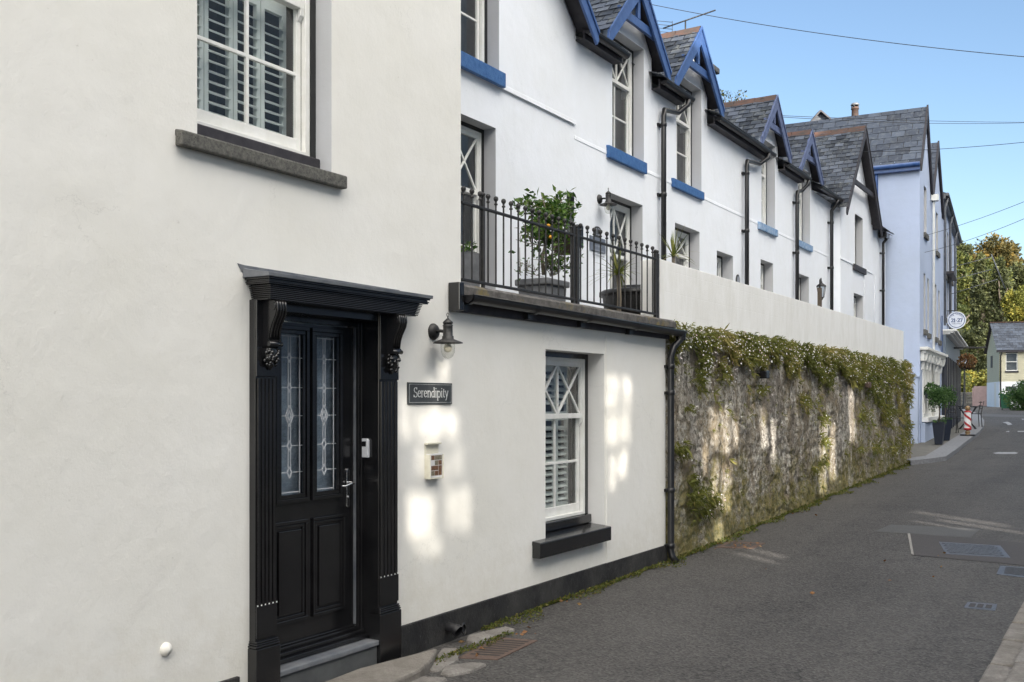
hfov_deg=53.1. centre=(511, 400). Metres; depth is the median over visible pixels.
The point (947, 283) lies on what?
window
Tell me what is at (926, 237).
window
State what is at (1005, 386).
window
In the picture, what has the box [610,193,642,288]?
window
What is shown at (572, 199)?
window
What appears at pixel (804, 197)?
window
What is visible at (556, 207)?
trough planter
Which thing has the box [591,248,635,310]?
cordyline
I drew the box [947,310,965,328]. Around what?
round sign
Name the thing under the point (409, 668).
kerb stone
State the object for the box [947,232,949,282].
window
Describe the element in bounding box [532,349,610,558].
window
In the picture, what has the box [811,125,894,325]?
terraced house
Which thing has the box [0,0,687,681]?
white house
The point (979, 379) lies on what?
yellow shrub
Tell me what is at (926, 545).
dark road patch
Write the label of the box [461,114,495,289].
door
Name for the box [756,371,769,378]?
floodlight
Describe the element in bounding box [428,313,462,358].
wall lamp
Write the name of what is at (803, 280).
window
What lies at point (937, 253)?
window
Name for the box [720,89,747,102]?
bare twig tree
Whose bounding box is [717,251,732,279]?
window
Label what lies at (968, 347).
sign bracket
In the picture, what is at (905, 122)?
overhead wire
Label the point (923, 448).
pavement
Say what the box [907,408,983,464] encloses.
kerb
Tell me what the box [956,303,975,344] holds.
broadleaf tree
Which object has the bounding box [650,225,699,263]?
cordyline
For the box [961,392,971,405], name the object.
rubble wall
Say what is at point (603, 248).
slate plaque
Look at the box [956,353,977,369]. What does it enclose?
hanging basket
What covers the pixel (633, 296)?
round tub
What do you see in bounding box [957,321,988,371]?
broadleaf tree
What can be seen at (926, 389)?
window box
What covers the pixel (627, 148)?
window
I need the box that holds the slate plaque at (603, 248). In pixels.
[589,235,605,256]
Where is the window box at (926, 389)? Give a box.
[924,382,936,411]
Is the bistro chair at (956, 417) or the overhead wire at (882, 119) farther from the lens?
the bistro chair at (956, 417)
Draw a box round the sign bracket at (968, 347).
[954,346,985,348]
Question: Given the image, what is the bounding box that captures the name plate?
[407,382,451,403]
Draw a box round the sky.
[651,0,1023,258]
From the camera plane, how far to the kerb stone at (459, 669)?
6.42 m
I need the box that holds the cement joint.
[908,533,913,554]
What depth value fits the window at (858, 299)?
23.75 m
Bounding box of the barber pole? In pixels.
[960,406,975,435]
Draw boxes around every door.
[276,322,354,643]
[994,383,995,406]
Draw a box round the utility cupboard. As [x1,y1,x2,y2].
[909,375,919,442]
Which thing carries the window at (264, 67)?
in the white house at (232, 286)
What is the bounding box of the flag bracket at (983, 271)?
[952,254,1005,293]
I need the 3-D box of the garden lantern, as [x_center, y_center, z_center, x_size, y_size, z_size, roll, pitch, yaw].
[5.993,-1.537,19.845,0.182,1.673,0.259,0,0,16]
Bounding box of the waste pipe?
[445,622,466,636]
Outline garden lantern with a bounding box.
[816,278,825,306]
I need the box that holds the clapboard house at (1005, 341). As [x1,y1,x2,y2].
[984,321,1023,406]
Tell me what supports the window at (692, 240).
in the terraced house at (700, 194)
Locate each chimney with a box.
[708,64,719,123]
[851,102,859,115]
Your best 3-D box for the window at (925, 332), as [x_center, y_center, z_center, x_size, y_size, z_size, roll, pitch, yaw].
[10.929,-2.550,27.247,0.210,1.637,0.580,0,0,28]
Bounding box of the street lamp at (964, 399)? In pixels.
[961,355,966,408]
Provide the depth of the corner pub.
34.36 m
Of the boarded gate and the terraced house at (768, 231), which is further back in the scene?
the boarded gate
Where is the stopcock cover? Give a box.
[964,602,996,610]
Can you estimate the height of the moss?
0.423 m
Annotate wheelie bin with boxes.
[1000,394,1010,409]
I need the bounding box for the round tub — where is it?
[599,285,640,314]
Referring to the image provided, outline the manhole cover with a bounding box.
[939,542,1009,557]
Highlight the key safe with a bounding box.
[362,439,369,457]
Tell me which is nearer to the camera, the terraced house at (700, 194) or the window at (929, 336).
the terraced house at (700, 194)
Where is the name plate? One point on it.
(427, 393)
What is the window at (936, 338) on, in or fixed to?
in the gabled building
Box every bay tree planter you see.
[926,385,950,444]
[932,385,957,440]
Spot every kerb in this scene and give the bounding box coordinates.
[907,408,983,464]
[1006,643,1023,681]
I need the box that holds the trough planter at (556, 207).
[508,184,583,301]
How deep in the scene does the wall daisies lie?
14.74 m
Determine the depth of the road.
8.43 m
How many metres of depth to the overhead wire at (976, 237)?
23.72 m
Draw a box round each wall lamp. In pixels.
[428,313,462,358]
[597,188,616,209]
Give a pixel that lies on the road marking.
(1006, 453)
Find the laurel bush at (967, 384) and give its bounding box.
[961,371,975,392]
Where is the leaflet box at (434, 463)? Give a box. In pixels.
[424,442,443,478]
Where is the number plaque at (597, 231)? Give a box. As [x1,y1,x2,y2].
[594,226,600,237]
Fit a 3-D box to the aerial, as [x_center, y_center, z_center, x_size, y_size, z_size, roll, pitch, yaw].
[2.947,-6.362,17.482,1.065,0.672,0.306,0,0,4]
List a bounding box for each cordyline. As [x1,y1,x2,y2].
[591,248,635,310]
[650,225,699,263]
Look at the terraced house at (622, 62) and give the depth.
13.05 m
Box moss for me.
[435,461,910,664]
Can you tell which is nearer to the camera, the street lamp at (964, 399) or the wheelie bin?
the street lamp at (964, 399)
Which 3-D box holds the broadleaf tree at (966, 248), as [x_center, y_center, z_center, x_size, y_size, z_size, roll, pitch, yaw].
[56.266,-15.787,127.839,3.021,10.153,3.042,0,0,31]
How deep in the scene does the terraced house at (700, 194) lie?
15.33 m
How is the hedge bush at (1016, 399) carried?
on the ground
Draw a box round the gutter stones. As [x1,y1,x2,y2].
[979,602,1023,681]
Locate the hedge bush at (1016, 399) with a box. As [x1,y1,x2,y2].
[998,380,1023,410]
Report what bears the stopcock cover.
on the road
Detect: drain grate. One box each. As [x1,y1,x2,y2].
[458,637,537,659]
[996,566,1023,577]
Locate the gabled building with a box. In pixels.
[785,105,947,442]
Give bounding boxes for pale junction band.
[979,414,1023,416]
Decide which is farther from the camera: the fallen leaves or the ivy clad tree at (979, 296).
the ivy clad tree at (979, 296)
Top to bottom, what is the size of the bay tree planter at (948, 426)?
1.487 m
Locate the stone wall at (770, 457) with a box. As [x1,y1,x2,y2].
[666,333,910,560]
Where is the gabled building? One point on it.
(909, 185)
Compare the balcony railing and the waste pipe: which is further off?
the balcony railing
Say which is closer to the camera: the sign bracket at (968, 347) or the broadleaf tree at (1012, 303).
the sign bracket at (968, 347)
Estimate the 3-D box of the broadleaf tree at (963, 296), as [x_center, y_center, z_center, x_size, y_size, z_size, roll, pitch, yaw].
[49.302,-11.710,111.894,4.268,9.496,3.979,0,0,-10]
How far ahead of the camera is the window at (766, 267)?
18.37 m
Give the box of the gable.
[811,110,831,120]
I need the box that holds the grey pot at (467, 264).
[461,240,479,286]
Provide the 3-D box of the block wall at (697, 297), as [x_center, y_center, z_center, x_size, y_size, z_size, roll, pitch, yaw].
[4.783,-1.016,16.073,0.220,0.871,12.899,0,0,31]
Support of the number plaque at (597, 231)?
attached to the terraced house at (622, 62)
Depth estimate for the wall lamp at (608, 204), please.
12.31 m
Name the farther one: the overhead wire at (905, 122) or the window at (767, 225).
the overhead wire at (905, 122)
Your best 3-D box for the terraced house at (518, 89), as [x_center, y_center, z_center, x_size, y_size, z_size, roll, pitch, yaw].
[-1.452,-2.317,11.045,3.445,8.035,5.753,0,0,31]
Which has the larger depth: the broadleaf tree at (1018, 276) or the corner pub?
the broadleaf tree at (1018, 276)
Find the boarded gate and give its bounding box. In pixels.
[972,386,986,405]
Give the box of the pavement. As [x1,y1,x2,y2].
[911,411,972,456]
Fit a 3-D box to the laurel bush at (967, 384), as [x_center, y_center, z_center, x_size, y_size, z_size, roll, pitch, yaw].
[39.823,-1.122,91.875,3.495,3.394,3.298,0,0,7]
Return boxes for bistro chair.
[947,406,959,432]
[971,401,983,424]
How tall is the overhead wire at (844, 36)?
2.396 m
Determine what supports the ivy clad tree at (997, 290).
on the ground
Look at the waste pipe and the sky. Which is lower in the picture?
the waste pipe
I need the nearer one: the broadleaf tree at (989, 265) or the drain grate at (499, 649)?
the drain grate at (499, 649)
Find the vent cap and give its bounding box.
[160,642,171,655]
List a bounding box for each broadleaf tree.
[956,240,973,269]
[956,250,974,319]
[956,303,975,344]
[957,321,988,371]
[967,232,1023,273]
[969,256,1014,314]
[1000,285,1023,321]
[1010,261,1023,290]
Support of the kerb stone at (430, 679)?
on the road
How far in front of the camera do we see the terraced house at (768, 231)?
18.05 m
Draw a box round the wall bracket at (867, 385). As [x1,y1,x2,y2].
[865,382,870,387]
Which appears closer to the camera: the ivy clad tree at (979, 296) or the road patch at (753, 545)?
the road patch at (753, 545)
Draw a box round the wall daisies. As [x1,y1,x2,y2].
[667,319,916,525]
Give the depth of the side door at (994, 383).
76.55 m
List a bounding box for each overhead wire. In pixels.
[652,4,1023,56]
[783,115,970,121]
[785,117,1001,123]
[866,142,1023,151]
[925,202,1022,235]
[927,219,1022,251]
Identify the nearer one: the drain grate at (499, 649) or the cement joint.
the drain grate at (499, 649)
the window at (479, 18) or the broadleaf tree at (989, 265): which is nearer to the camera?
the window at (479, 18)
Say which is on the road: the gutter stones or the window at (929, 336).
the gutter stones
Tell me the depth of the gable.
35.92 m
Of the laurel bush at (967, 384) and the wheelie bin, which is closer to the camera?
the wheelie bin
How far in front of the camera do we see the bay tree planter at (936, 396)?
25.31 m
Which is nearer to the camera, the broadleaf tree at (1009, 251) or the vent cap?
the vent cap
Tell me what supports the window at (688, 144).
in the terraced house at (700, 194)
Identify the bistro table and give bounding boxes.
[957,406,977,428]
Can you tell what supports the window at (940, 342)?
in the gabled building
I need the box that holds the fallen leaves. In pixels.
[435,511,945,661]
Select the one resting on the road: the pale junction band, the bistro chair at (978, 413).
the pale junction band
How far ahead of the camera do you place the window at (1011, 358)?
74.93 m
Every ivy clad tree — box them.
[967,251,996,329]
[982,256,1013,329]
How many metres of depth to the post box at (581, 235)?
11.79 m
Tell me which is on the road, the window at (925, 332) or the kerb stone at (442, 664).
the kerb stone at (442, 664)
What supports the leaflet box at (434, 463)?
attached to the white house at (232, 286)
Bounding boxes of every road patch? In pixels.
[716,541,764,548]
[876,524,979,537]
[910,533,1023,564]
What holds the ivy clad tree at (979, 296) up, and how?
on the ground
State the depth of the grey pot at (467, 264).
9.42 m
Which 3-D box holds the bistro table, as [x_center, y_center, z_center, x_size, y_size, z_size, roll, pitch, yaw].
[14.893,0.577,33.462,0.640,0.759,0.640,0,0,31]
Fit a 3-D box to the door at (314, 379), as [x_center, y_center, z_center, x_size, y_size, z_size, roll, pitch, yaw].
[-1.234,0.482,6.196,0.155,1.885,0.867,0,0,31]
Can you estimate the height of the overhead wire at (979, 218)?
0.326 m
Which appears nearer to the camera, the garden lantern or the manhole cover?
the manhole cover
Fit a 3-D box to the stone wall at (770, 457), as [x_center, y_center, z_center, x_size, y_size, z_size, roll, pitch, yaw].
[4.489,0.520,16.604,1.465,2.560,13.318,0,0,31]
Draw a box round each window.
[175,0,346,188]
[461,0,505,87]
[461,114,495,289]
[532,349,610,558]
[567,191,573,231]
[606,32,646,173]
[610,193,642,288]
[671,78,703,200]
[675,223,699,270]
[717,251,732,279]
[758,140,777,236]
[761,259,772,291]
[798,167,812,251]
[799,274,808,302]
[853,214,866,274]
[854,293,862,318]
[922,363,944,421]
[923,273,927,335]
[924,186,928,240]
[927,278,931,338]
[935,284,938,342]
[936,212,939,257]
[938,290,941,345]
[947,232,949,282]
[947,283,948,326]
[1005,353,1018,372]
[1005,386,1014,394]
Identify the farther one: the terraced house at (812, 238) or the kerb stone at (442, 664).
the terraced house at (812, 238)
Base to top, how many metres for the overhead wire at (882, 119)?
2.604 m
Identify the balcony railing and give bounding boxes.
[461,186,658,317]
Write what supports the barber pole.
on the kerb at (950, 448)
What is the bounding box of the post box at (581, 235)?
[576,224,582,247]
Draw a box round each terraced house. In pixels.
[461,0,599,302]
[574,0,673,307]
[651,26,756,283]
[707,94,805,298]
[778,129,842,308]
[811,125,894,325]
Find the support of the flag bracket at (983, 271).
attached to the corner pub
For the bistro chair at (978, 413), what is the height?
0.884 m
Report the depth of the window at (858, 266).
23.74 m
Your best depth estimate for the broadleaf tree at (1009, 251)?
120.80 m
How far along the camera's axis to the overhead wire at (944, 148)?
20.77 m
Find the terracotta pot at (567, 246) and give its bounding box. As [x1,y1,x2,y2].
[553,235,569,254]
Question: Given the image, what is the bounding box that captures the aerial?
[658,10,715,31]
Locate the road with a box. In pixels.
[419,406,1023,681]
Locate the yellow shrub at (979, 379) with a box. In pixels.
[961,369,999,392]
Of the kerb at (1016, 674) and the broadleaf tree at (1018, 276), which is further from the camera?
the broadleaf tree at (1018, 276)
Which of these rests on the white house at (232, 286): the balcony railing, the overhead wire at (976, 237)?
the balcony railing
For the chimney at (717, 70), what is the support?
on the terraced house at (700, 194)
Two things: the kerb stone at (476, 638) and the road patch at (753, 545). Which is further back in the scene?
the road patch at (753, 545)
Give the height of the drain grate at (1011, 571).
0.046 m
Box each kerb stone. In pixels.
[326,649,436,681]
[411,676,446,681]
[430,648,458,671]
[441,662,485,676]
[466,626,514,644]
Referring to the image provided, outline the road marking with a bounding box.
[995,452,1016,453]
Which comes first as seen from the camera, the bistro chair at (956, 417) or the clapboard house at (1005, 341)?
the bistro chair at (956, 417)
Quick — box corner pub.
[942,192,967,427]
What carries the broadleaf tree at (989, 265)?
on the ground
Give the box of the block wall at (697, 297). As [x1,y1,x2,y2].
[641,259,903,368]
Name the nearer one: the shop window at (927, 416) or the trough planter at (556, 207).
the trough planter at (556, 207)

